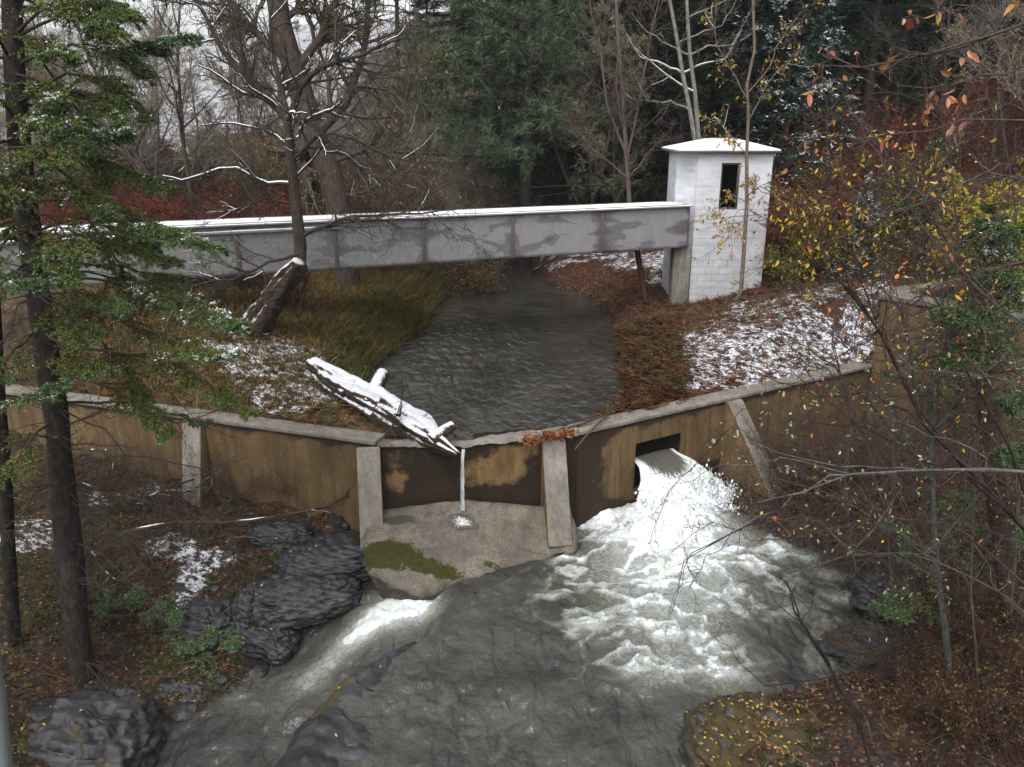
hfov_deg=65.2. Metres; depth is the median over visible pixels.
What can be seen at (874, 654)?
shrub
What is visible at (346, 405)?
fallen branch
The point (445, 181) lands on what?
shrub
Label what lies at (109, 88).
bare tree
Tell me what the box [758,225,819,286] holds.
shrub
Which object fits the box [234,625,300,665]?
rock
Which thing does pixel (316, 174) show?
shrub
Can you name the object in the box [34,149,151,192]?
shrub
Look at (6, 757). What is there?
rail post
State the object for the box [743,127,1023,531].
shrub
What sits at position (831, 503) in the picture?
bramble
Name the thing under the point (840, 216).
shrub
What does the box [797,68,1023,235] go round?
shrub
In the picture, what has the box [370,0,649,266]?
white pine
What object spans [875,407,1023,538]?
shrub
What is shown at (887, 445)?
bramble
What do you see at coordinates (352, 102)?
bare tree
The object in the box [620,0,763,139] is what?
birch
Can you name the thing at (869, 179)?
spruce
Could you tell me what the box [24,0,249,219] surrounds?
bare tree
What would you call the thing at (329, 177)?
old tree
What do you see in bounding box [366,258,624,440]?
river water
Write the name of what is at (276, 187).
shrub
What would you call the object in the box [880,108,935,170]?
shrub
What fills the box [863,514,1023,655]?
shrub
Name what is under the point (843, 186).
shrub
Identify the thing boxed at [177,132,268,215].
shrub
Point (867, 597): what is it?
rock
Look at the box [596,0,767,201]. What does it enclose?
bare tree
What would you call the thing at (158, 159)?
bare tree
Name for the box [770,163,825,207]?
shrub
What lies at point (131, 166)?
shrub
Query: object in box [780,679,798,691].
stone
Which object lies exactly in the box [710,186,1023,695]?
alder
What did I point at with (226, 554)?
stone
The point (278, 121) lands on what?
bare tree
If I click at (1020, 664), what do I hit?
bramble
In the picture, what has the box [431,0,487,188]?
white pine
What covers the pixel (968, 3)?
conifer
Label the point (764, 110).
conifer
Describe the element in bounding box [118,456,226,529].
shrub
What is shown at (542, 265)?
fallen branch
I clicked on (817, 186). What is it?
shrub
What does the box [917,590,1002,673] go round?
bramble
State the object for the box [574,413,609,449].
stick
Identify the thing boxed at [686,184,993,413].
shrub
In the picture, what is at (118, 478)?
shrub
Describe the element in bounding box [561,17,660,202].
bare tree
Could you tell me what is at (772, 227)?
shrub
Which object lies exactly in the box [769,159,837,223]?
shrub
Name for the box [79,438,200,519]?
shrub
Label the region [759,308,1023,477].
shrub
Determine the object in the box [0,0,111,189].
bare tree
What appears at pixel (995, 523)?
broken trunk
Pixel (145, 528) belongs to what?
fallen branch
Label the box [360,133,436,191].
shrub
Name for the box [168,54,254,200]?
bare tree
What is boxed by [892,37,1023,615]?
sapling
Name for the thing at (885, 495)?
shrub
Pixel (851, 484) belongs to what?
bramble
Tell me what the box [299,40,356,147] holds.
bare tree
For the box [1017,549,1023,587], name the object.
bramble
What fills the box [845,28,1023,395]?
shrub
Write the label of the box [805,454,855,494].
bramble
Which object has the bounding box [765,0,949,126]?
conifer
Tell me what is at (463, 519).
water trickle
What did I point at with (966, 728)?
bramble
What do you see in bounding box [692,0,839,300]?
sapling
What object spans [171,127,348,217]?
shrub
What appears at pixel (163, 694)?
stone
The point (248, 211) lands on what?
shrub
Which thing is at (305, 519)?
stone
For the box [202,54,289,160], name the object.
bare tree
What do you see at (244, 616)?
rock
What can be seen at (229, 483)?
shrub
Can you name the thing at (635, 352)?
fallen leaves
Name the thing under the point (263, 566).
stone
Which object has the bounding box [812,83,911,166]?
shrub
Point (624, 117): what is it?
bare tree
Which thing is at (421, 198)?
shrub
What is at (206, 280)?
shrub
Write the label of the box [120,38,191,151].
bare tree
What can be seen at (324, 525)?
twig litter
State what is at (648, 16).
conifer
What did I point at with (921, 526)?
shrub
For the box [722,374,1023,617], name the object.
shrub
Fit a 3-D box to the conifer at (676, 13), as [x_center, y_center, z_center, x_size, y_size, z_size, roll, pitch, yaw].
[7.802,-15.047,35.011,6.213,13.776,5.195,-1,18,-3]
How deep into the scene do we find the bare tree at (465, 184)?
30.95 m
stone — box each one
[160,690,170,698]
[170,701,197,722]
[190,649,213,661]
[208,584,221,592]
[215,672,228,685]
[221,549,235,557]
[247,661,269,678]
[260,564,268,570]
[302,517,311,522]
[309,627,321,638]
[342,521,348,529]
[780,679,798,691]
[787,537,804,547]
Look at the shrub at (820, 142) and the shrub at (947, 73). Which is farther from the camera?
the shrub at (820, 142)
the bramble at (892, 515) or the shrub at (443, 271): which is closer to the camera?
the bramble at (892, 515)
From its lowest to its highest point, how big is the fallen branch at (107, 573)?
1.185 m
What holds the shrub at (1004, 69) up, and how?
on the ground at (584, 274)
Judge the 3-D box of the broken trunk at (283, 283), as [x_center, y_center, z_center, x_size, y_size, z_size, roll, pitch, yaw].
[-5.391,-1.790,17.753,1.940,2.080,0.955,0,18,0]
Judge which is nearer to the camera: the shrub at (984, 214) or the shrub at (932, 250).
the shrub at (932, 250)
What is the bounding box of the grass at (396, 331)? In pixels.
[9,263,456,412]
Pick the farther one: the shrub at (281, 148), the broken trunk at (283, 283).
the shrub at (281, 148)
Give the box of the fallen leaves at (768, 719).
[0,277,1023,766]
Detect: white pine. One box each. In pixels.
[355,0,429,168]
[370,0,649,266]
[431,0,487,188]
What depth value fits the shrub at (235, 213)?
27.29 m
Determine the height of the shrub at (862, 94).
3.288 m
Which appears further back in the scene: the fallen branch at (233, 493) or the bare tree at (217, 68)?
the bare tree at (217, 68)
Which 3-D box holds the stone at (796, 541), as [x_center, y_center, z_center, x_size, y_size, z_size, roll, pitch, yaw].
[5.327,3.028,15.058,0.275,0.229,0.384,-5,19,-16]
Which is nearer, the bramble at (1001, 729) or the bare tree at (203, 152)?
the bramble at (1001, 729)
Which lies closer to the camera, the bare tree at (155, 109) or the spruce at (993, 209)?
the spruce at (993, 209)
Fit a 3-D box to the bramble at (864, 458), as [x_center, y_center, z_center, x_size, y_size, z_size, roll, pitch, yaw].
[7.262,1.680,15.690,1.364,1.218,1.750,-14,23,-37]
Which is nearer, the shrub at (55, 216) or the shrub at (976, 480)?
the shrub at (976, 480)
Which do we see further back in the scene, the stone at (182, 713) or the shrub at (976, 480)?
the stone at (182, 713)
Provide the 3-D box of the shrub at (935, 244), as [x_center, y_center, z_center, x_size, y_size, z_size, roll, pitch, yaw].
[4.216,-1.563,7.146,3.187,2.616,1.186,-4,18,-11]
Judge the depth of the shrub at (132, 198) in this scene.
27.30 m
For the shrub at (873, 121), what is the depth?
27.30 m
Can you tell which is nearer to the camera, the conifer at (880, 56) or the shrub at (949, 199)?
the shrub at (949, 199)
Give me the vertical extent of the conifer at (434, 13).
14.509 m
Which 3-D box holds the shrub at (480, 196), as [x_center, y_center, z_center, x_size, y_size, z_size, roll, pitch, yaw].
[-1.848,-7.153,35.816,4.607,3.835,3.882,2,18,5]
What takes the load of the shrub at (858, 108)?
on the ground at (584, 274)
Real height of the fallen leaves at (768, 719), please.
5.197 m
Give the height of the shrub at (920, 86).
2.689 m
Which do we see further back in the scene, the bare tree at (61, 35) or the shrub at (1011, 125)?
the bare tree at (61, 35)
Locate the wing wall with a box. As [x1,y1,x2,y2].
[864,281,1023,433]
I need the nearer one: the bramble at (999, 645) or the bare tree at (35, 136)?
the bramble at (999, 645)
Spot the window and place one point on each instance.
(738, 173)
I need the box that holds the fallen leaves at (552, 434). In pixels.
[518,426,578,447]
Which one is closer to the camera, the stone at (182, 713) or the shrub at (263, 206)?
the stone at (182, 713)
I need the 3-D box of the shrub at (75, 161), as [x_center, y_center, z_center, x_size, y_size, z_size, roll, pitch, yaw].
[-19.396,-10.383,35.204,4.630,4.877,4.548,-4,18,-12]
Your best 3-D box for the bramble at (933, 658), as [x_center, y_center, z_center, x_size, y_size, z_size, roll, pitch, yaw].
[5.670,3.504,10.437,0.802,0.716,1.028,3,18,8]
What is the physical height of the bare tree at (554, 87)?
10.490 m
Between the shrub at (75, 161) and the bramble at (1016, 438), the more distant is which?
the shrub at (75, 161)
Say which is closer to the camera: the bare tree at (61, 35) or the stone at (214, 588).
the stone at (214, 588)
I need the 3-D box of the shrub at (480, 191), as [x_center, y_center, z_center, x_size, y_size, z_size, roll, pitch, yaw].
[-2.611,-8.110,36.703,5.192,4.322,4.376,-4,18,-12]
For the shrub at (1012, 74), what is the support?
on the ground at (584, 274)
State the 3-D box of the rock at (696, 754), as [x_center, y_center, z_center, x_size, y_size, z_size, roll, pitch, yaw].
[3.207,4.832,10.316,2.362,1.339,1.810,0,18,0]
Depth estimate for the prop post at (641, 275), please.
23.13 m
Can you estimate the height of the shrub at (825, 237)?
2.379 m
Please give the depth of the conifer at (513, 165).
40.15 m
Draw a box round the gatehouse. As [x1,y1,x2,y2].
[661,137,781,302]
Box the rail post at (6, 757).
[0,646,13,766]
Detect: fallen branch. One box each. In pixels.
[76,461,226,502]
[81,527,129,586]
[89,448,113,477]
[123,380,442,534]
[143,462,288,525]
[314,373,412,426]
[529,251,633,272]
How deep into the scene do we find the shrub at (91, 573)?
12.79 m
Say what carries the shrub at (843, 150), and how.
on the ground at (584, 274)
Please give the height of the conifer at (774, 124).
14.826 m
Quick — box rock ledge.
[274,641,416,766]
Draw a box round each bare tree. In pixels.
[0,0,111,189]
[0,2,75,211]
[0,17,57,181]
[0,25,90,219]
[24,0,104,124]
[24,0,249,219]
[26,2,83,138]
[49,0,246,217]
[57,24,150,159]
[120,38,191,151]
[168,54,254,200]
[187,7,298,206]
[198,13,281,145]
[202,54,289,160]
[239,35,347,213]
[271,20,372,170]
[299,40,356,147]
[305,34,421,165]
[353,45,415,176]
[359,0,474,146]
[397,57,489,185]
[430,81,514,208]
[434,97,499,269]
[478,0,655,204]
[532,0,704,257]
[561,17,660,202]
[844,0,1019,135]
[855,0,1023,125]
[924,0,1023,157]
[979,24,1023,109]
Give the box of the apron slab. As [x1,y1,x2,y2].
[360,499,577,600]
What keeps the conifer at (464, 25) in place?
on the ground at (584, 274)
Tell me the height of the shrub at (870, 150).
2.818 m
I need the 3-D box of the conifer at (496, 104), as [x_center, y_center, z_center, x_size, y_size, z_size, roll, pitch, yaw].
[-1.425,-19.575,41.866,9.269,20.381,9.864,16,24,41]
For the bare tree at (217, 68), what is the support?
on the ground at (584, 274)
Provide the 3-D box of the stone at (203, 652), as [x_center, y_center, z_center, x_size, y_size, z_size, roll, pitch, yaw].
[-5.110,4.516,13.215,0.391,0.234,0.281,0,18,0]
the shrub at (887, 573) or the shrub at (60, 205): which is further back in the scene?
the shrub at (60, 205)
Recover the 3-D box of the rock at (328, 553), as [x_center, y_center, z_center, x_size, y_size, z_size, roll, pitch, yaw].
[-3.232,3.209,14.679,2.176,0.747,1.325,-5,19,-15]
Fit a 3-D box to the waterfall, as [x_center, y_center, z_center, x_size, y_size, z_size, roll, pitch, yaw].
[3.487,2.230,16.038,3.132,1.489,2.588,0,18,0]
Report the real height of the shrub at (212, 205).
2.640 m
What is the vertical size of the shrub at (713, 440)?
2.590 m
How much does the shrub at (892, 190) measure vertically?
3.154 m
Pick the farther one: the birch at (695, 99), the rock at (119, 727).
the birch at (695, 99)
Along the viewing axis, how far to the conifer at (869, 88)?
27.64 m
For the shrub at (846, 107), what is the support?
on the ground at (584, 274)
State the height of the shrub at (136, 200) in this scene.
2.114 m
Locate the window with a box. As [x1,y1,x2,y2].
[719,163,739,208]
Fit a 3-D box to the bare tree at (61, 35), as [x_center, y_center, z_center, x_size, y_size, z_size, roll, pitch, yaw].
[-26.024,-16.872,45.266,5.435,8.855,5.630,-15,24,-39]
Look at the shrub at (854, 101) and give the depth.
30.73 m
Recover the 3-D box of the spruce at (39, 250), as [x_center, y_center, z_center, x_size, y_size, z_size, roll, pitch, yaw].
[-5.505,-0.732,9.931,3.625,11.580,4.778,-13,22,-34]
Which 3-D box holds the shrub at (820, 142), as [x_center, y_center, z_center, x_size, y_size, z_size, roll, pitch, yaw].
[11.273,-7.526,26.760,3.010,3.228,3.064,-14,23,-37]
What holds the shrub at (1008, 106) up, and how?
on the ground at (584, 274)
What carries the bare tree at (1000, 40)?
on the ground at (584, 274)
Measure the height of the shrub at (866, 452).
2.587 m
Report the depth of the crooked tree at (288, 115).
16.55 m
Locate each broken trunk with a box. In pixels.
[236,257,307,340]
[975,376,1023,639]
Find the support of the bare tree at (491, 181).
on the ground at (584, 274)
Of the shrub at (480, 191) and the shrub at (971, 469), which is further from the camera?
the shrub at (480, 191)
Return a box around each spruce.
[0,0,259,692]
[0,302,21,646]
[660,0,794,193]
[727,0,848,191]
[766,0,868,232]
[821,171,887,282]
[856,202,1023,466]
[868,127,979,285]
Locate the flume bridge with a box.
[0,201,692,290]
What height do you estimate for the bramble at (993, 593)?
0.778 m
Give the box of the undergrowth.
[0,172,1023,766]
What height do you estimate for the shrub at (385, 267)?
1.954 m
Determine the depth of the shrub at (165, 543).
14.21 m
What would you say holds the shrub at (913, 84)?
on the ground at (584, 274)
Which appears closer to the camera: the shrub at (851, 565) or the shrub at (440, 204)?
the shrub at (851, 565)
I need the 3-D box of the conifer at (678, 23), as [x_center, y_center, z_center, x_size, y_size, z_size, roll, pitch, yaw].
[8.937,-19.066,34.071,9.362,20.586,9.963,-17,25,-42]
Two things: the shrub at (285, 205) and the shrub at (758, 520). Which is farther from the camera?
the shrub at (285, 205)
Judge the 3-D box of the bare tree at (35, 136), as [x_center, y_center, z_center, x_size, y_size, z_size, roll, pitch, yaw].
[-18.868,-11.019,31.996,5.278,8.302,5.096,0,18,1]
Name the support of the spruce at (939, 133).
on the ground at (584, 274)
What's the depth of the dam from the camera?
15.45 m
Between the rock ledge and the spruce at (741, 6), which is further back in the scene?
the spruce at (741, 6)
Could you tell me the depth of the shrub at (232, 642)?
13.03 m
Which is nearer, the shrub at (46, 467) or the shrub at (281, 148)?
the shrub at (46, 467)
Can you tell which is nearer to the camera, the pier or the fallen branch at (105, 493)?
the fallen branch at (105, 493)
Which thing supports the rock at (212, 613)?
on the ground at (584, 274)
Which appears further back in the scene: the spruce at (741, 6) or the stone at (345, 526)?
the spruce at (741, 6)
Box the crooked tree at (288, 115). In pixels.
[105,0,521,333]
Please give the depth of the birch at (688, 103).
25.10 m
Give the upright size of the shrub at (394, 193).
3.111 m
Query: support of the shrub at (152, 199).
on the ground at (584, 274)
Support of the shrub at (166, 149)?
on the ground at (584, 274)
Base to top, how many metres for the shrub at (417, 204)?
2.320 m
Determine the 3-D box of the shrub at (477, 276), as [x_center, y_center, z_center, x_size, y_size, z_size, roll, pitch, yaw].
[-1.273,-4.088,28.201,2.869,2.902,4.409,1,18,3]
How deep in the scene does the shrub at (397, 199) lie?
30.50 m
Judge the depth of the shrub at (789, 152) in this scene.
29.44 m
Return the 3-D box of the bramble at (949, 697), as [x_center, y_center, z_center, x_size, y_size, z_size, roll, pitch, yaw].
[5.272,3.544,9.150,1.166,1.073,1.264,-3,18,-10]
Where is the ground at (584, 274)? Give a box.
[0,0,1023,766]
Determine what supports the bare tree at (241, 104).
on the ground at (584, 274)
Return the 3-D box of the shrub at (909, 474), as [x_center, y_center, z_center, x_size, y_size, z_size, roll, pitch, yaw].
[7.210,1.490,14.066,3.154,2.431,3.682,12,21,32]
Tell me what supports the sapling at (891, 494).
on the ground at (584, 274)
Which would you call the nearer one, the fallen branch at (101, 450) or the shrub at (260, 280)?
the fallen branch at (101, 450)
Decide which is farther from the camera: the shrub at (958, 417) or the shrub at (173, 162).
the shrub at (173, 162)
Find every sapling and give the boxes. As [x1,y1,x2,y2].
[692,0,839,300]
[742,220,957,572]
[764,164,1009,622]
[795,93,1023,693]
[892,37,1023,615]
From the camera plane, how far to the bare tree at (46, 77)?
24.28 m
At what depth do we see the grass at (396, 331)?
19.75 m
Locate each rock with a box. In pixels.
[23,686,166,766]
[157,673,205,702]
[161,596,235,650]
[231,574,267,634]
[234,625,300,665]
[246,519,313,551]
[252,570,363,629]
[273,530,370,581]
[677,691,820,766]
[815,624,898,669]
[849,567,927,622]
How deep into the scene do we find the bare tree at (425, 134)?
39.93 m
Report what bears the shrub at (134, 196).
on the ground at (584, 274)
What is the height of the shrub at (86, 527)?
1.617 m
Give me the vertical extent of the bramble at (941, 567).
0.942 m
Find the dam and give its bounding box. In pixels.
[5,362,872,547]
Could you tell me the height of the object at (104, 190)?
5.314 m
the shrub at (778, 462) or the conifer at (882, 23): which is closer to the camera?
the shrub at (778, 462)
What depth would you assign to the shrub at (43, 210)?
24.55 m
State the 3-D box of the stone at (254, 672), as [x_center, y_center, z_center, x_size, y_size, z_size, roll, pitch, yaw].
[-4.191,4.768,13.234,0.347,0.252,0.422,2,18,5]
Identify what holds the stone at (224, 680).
on the ground at (584, 274)
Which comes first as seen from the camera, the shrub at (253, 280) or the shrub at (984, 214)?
the shrub at (984, 214)
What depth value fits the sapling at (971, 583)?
9.19 m
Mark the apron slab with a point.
(421, 552)
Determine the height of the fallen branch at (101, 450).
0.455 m
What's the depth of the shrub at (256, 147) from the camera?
38.32 m
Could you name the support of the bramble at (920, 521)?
on the ground at (584, 274)
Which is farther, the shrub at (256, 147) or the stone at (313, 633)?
the shrub at (256, 147)
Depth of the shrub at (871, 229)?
23.27 m
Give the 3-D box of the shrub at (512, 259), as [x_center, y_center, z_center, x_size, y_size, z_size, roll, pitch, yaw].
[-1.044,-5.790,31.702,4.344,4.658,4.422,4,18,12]
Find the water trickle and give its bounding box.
[446,449,478,529]
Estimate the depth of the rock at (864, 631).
11.94 m
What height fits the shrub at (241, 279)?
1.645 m
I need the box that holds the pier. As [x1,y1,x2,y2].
[668,245,690,304]
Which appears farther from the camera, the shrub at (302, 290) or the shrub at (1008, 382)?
the shrub at (302, 290)
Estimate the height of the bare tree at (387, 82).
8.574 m
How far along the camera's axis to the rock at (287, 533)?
14.82 m
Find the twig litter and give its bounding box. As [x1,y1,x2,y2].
[0,285,1023,766]
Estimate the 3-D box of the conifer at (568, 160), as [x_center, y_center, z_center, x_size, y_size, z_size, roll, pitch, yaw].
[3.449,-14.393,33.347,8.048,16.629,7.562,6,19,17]
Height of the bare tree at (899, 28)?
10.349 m
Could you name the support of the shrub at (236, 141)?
on the ground at (584, 274)
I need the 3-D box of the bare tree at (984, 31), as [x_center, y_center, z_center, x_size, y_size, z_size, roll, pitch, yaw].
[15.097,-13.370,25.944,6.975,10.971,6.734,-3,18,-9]
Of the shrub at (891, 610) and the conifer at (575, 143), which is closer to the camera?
the shrub at (891, 610)
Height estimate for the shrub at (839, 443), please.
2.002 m
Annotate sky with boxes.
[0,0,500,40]
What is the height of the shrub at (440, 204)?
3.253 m
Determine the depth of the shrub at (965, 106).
25.81 m
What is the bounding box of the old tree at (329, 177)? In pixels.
[166,0,500,291]
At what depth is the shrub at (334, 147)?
39.87 m
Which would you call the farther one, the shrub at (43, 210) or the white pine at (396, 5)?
the white pine at (396, 5)
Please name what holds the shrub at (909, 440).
on the ground at (584, 274)
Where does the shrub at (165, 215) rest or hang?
on the ground at (584, 274)
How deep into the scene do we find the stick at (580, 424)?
15.10 m
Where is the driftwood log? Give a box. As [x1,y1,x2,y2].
[303,357,460,457]
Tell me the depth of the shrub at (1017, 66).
27.39 m
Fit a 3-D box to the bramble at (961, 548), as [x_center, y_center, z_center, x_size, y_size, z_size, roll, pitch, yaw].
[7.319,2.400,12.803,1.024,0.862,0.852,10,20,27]
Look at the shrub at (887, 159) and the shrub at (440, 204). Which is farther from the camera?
the shrub at (440, 204)
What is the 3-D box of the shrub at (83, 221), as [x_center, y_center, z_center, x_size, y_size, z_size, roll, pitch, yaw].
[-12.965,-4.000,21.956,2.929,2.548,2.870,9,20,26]
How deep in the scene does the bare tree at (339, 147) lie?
38.17 m
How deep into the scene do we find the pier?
23.12 m
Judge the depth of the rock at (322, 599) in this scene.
13.65 m
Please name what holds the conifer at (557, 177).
on the ground at (584, 274)
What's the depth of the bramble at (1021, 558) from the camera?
12.21 m
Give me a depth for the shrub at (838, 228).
21.99 m
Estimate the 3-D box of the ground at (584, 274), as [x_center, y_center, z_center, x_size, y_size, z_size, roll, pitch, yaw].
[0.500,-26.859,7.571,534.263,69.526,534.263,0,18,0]
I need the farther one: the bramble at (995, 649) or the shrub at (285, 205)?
the shrub at (285, 205)
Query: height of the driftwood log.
1.133 m
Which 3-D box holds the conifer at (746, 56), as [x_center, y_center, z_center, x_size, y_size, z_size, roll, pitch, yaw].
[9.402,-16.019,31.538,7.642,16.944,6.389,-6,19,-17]
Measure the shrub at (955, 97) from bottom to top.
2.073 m
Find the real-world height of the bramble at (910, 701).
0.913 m
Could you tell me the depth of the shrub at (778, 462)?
15.60 m
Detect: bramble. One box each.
[763,464,844,515]
[789,453,860,519]
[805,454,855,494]
[826,468,897,533]
[828,434,917,494]
[857,420,942,464]
[864,500,911,533]
[871,663,1023,766]
[887,646,978,739]
[901,537,970,588]
[906,504,947,531]
[908,455,959,498]
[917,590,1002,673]
[918,624,989,681]
[921,644,1023,756]
[923,438,1022,511]
[932,617,1023,741]
[940,512,991,562]
[957,671,1023,766]
[958,412,1023,461]
[961,499,1023,585]
[965,559,1023,621]
[977,474,1023,513]
[978,614,1023,705]
[978,621,1023,687]
[987,588,1023,647]
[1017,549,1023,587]
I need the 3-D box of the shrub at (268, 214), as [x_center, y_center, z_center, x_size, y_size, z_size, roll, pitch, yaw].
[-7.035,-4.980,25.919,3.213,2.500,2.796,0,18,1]
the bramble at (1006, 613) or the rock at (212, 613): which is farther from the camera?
the rock at (212, 613)
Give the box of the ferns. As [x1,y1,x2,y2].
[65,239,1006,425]
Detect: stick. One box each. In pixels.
[557,414,606,429]
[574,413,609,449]
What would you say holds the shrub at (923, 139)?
on the ground at (584, 274)
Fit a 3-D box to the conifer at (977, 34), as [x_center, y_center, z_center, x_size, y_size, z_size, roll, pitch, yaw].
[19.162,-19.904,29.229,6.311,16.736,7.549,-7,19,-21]
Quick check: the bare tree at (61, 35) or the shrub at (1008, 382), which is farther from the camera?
the bare tree at (61, 35)
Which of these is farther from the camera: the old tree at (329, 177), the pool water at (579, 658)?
the old tree at (329, 177)
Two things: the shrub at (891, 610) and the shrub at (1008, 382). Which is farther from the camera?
the shrub at (891, 610)
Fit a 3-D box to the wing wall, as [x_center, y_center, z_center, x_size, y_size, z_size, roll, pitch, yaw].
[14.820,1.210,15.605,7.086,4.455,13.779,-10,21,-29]
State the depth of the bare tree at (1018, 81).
23.21 m
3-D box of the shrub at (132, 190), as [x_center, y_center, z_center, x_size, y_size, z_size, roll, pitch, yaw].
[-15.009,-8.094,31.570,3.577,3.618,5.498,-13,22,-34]
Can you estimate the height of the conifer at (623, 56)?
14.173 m
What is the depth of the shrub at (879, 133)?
27.21 m
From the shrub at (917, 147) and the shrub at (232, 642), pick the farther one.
the shrub at (917, 147)
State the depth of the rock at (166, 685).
12.62 m
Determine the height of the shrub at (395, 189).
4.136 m
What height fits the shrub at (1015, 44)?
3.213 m
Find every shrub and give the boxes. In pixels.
[0,523,144,616]
[1,194,91,226]
[2,198,91,225]
[10,424,118,511]
[27,475,120,567]
[31,108,111,201]
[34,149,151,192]
[37,429,169,521]
[38,173,129,222]
[39,188,107,219]
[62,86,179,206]
[68,113,196,207]
[68,185,154,223]
[79,139,177,212]
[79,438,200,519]
[80,179,183,222]
[92,492,208,576]
[93,584,245,688]
[106,127,195,212]
[112,192,188,222]
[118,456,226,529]
[122,184,207,220]
[138,156,250,217]
[138,185,220,220]
[149,134,200,207]
[151,178,245,220]
[168,132,283,217]
[170,147,234,199]
[170,175,260,219]
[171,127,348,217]
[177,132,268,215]
[188,277,221,290]
[189,455,269,510]
[205,127,268,170]
[216,275,248,291]
[218,191,283,218]
[226,273,275,292]
[227,186,289,217]
[228,130,297,209]
[239,142,304,215]
[243,274,273,289]
[245,193,319,217]
[246,121,339,208]
[250,177,309,216]
[261,271,319,310]
[263,143,358,209]
[298,132,397,185]
[316,142,399,213]
[318,142,446,211]
[353,177,439,209]
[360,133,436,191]
[364,177,455,210]
[366,181,433,212]
[371,266,404,272]
[386,180,444,211]
[405,195,427,210]
[407,188,482,265]
[412,167,507,208]
[415,166,471,206]
[426,261,479,288]
[431,179,518,208]
[438,259,507,298]
[459,177,530,272]
[625,397,924,599]
[632,179,665,201]
[643,431,800,634]
[649,401,1023,555]
[684,125,1009,364]
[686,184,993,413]
[708,552,880,766]
[715,422,835,512]
[716,434,1023,598]
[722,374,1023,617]
[733,281,949,646]
[734,406,888,490]
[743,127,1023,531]
[749,390,910,501]
[750,165,897,274]
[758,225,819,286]
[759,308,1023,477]
[764,181,824,269]
[765,182,1023,406]
[765,246,1023,420]
[769,146,878,250]
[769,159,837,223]
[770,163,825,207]
[774,127,837,178]
[776,103,911,185]
[777,483,891,572]
[778,0,1023,259]
[779,188,864,272]
[793,149,878,224]
[794,69,881,149]
[794,398,945,503]
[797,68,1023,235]
[799,142,903,234]
[800,196,894,279]
[800,413,980,528]
[801,577,945,700]
[803,109,895,183]
[804,52,1023,352]
[804,133,884,182]
[806,406,1004,522]
[806,498,927,602]
[808,84,932,150]
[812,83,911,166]
[824,73,909,151]
[825,69,907,148]
[827,496,986,620]
[829,140,985,232]
[830,477,1021,599]
[832,136,912,200]
[833,106,947,160]
[842,390,1023,541]
[843,173,910,245]
[844,116,931,172]
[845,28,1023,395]
[853,121,965,204]
[858,144,964,254]
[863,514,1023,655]
[867,489,992,637]
[873,71,1021,174]
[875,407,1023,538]
[879,48,973,126]
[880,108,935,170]
[889,64,952,114]
[896,113,973,165]
[909,171,1023,309]
[922,76,1023,175]
[930,80,969,123]
[930,166,1023,265]
[968,78,1023,138]
[979,36,1023,106]
[988,17,1023,96]
[988,161,1023,280]
[997,60,1023,132]
[1003,55,1023,110]
[1011,45,1023,98]
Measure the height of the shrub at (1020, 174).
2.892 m
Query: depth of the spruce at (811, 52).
24.68 m
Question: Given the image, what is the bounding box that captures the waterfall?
[615,448,741,527]
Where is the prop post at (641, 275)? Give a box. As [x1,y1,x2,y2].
[634,250,647,301]
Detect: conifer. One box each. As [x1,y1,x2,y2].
[380,0,470,175]
[417,0,570,202]
[439,3,544,174]
[477,0,584,204]
[496,0,616,206]
[508,0,640,180]
[532,0,668,205]
[568,0,677,174]
[581,0,677,203]
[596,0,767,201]
[621,0,803,169]
[637,0,808,176]
[640,0,733,194]
[644,0,700,120]
[702,0,858,189]
[708,8,833,145]
[752,0,863,142]
[761,0,991,162]
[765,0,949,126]
[801,0,998,125]
[808,0,972,49]
[866,0,1023,89]
[918,0,1023,70]
[978,1,1023,39]
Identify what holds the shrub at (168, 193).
on the ground at (584, 274)
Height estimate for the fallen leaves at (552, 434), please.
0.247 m
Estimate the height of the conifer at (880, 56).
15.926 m
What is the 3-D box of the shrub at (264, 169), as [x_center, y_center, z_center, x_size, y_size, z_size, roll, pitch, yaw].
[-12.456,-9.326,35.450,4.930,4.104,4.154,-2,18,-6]
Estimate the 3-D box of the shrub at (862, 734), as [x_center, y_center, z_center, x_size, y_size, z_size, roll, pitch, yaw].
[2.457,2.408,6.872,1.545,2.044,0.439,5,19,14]
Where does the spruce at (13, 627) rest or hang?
on the ground at (584, 274)
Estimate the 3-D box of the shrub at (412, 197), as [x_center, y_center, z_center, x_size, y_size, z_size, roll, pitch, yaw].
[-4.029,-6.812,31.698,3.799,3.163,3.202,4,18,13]
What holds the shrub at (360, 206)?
on the ground at (584, 274)
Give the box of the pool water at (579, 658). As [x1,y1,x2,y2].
[154,499,882,766]
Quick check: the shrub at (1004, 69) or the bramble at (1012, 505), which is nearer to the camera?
the bramble at (1012, 505)
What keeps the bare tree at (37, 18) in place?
on the ground at (584, 274)
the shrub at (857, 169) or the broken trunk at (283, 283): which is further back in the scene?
the shrub at (857, 169)
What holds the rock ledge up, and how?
on the ground at (584, 274)
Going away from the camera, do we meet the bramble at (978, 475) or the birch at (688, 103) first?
the bramble at (978, 475)
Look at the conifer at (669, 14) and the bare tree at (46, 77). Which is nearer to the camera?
the bare tree at (46, 77)
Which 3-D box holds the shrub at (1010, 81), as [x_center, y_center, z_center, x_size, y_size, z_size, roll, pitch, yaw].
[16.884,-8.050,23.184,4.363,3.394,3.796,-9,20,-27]
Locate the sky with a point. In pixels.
(192, 29)
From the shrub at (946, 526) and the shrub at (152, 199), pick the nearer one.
the shrub at (946, 526)
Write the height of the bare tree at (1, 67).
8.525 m
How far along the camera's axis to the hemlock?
7.51 m
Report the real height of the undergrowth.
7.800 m
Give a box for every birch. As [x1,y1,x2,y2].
[614,0,755,140]
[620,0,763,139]

